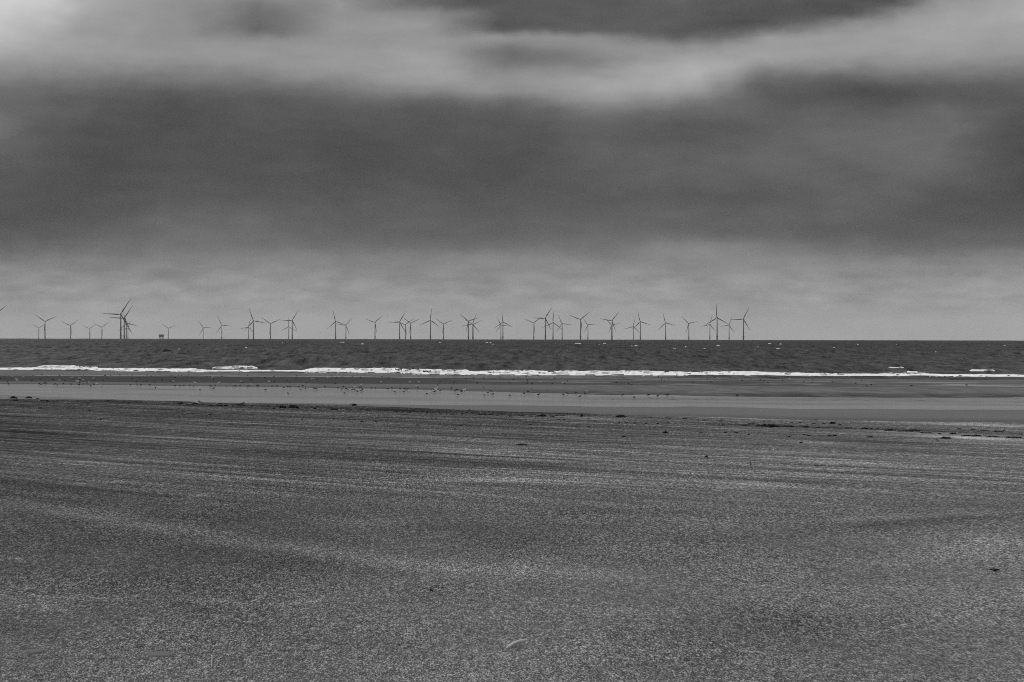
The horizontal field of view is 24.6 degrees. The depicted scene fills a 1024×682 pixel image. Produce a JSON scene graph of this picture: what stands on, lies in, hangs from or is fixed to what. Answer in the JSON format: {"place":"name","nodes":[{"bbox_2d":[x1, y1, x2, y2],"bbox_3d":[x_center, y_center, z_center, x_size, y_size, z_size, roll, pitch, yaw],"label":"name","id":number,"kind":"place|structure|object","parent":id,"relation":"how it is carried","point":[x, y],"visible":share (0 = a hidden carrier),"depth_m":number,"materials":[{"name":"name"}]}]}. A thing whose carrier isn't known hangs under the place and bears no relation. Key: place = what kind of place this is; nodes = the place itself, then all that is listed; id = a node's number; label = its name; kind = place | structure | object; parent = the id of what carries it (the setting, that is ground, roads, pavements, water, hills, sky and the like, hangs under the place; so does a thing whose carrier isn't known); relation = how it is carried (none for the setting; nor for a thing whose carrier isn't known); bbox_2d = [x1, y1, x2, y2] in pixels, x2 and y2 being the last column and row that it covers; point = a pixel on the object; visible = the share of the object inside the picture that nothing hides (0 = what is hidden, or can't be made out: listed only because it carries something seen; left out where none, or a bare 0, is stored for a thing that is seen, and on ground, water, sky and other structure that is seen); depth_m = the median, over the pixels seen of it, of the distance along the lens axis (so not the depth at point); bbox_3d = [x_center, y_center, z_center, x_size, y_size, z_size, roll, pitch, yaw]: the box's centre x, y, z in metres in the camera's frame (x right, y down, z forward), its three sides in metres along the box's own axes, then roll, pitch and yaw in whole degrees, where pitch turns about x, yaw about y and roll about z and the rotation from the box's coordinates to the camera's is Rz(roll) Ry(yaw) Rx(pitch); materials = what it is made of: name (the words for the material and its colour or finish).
{"place":"outdoors","nodes":[
{"label":"outdoors","id":0,"kind":"place"},
{"bbox_2d":[0,370,1023,681],"bbox_3d":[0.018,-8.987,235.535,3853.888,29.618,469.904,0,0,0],"label":"beach","id":1,"kind":"structure","parent":0,"point":[256,536],"depth_m":35.65,"materials":[{"name":"grey sand"}]},
{"bbox_2d":[26,649,43,653],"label":"puddle","id":2,"kind":"object","parent":1,"relation":"on","point":[33,651],"visible":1,"depth_m":17.18,"materials":[{"name":"liquid"}]},
{"bbox_2d":[144,651,174,657],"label":"puddle","id":3,"kind":"object","parent":1,"relation":"on","point":[160,654],"visible":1,"depth_m":17.09,"materials":[{"name":"liquid"}]},
{"bbox_2d":[286,404,298,407],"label":"seaweed clump","id":4,"kind":"object","parent":1,"relation":"on","point":[292,406],"visible":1,"depth_m":162.67,"materials":[{"name":"black plant"}]},
{"bbox_2d":[506,639,527,648],"bbox_3d":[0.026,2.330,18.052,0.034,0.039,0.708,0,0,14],"label":"razor shell","id":5,"kind":"object","parent":1,"relation":"on","point":[514,642],"visible":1,"depth_m":18.06},
{"bbox_2d":[765,424,779,426],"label":"seaweed clump","id":6,"kind":"object","parent":1,"relation":"on","point":[771,425],"visible":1,"depth_m":121.13,"materials":[{"name":"black plant"}]},
{"bbox_2d":[904,429,919,431],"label":"seaweed clump","id":7,"kind":"object","parent":1,"relation":"on","point":[912,430],"visible":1,"depth_m":114.39,"materials":[{"name":"black plant"}]},
{"bbox_2d":[0,338,1023,379],"bbox_3d":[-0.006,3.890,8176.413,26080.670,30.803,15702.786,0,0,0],"label":"sea","id":8,"kind":"structure","parent":0,"point":[872,356],"depth_m":676.21,"materials":[{"name":"liquid"}]},
{"bbox_2d":[36,315,53,338],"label":"wind turbine","id":9,"kind":"object","parent":8,"relation":"in","point":[44,327],"visible":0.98,"depth_m":14215.08,"materials":[{"name":"paint"}]},
{"bbox_2d":[102,300,129,338],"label":"wind turbine","id":10,"kind":"object","parent":8,"relation":"in","point":[120,319],"visible":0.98,"depth_m":10120.76,"materials":[{"name":"paint"}]},
{"bbox_2d":[110,307,131,338],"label":"wind turbine","id":11,"kind":"object","parent":8,"relation":"in","point":[124,323],"visible":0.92,"depth_m":12006.43,"materials":[{"name":"paint"}]},
{"bbox_2d":[246,309,263,338],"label":"wind turbine","id":12,"kind":"object","parent":8,"relation":"in","point":[253,324],"visible":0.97,"depth_m":13495.58,"materials":[{"name":"paint"}]},
{"bbox_2d":[284,313,296,338],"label":"wind turbine","id":13,"kind":"object","parent":8,"relation":"in","point":[292,325],"visible":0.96,"depth_m":10528.68,"materials":[{"name":"paint"}]},
{"bbox_2d":[327,312,344,338],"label":"wind turbine","id":14,"kind":"object","parent":8,"relation":"in","point":[335,326],"visible":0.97,"depth_m":11016.98,"materials":[{"name":"paint"}]},
{"bbox_2d":[393,313,405,338],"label":"wind turbine","id":15,"kind":"object","parent":8,"relation":"in","point":[399,326],"visible":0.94,"depth_m":14221.41,"materials":[{"name":"paint"}]},
{"bbox_2d":[420,309,437,338],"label":"wind turbine","id":16,"kind":"object","parent":8,"relation":"in","point":[430,324],"visible":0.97,"depth_m":10210.73,"materials":[{"name":"paint"}]},
{"bbox_2d":[460,314,476,338],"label":"wind turbine","id":17,"kind":"object","parent":8,"relation":"in","point":[468,325],"visible":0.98,"depth_m":10695.03,"materials":[{"name":"paint"}]},
{"bbox_2d":[463,313,478,338],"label":"wind turbine","id":18,"kind":"object","parent":8,"relation":"in","point":[472,327],"visible":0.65,"depth_m":15739.85,"materials":[{"name":"paint"}]},
{"bbox_2d":[0,365,1023,376],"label":"surf","id":19,"kind":"structure","parent":8,"relation":"on","point":[433,371],"depth_m":363.28,"materials":[{"name":"liquid"}]},
{"bbox_2d":[539,309,550,339],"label":"wind turbine","id":20,"kind":"object","parent":8,"relation":"in","point":[545,324],"visible":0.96,"depth_m":9185.91,"materials":[{"name":"paint"}]},
{"bbox_2d":[245,342,858,348],"bbox_3d":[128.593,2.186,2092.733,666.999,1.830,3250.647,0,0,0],"label":"whitecap foam","id":21,"kind":"object","parent":8,"relation":"on","point":[635,345],"visible":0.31,"depth_m":1795.77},
{"bbox_2d":[542,313,562,338],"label":"wind turbine","id":22,"kind":"object","parent":8,"relation":"in","point":[555,324],"visible":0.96,"depth_m":14404.16,"materials":[{"name":"paint"}]},
{"bbox_2d":[570,314,586,339],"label":"wind turbine","id":23,"kind":"object","parent":8,"relation":"in","point":[580,324],"visible":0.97,"depth_m":9721.00,"materials":[{"name":"paint"}]},
{"bbox_2d":[603,312,618,339],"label":"wind turbine","id":24,"kind":"object","parent":8,"relation":"in","point":[613,325],"visible":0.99,"depth_m":10307.14,"materials":[{"name":"paint"}]},
{"bbox_2d":[635,314,648,339],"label":"wind turbine","id":25,"kind":"object","parent":8,"relation":"in","point":[640,327],"visible":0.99,"depth_m":10805.03,"materials":[{"name":"paint"}]},
{"bbox_2d":[658,314,674,339],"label":"wind turbine","id":26,"kind":"object","parent":8,"relation":"in","point":[665,327],"visible":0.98,"depth_m":11439.01,"materials":[{"name":"paint"}]},
{"bbox_2d":[707,304,727,339],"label":"wind turbine","id":27,"kind":"object","parent":8,"relation":"in","point":[717,322],"visible":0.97,"depth_m":8814.03,"materials":[{"name":"paint"}]},
{"bbox_2d":[730,308,749,339],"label":"wind turbine","id":28,"kind":"object","parent":8,"relation":"in","point":[743,324],"visible":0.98,"depth_m":9368.79,"materials":[{"name":"paint"}]},
{"bbox_2d":[0,0,1023,340],"label":"sky","id":29,"kind":"structure","parent":0,"point":[820,169],"materials":[{"name":"grey"}]}
]}

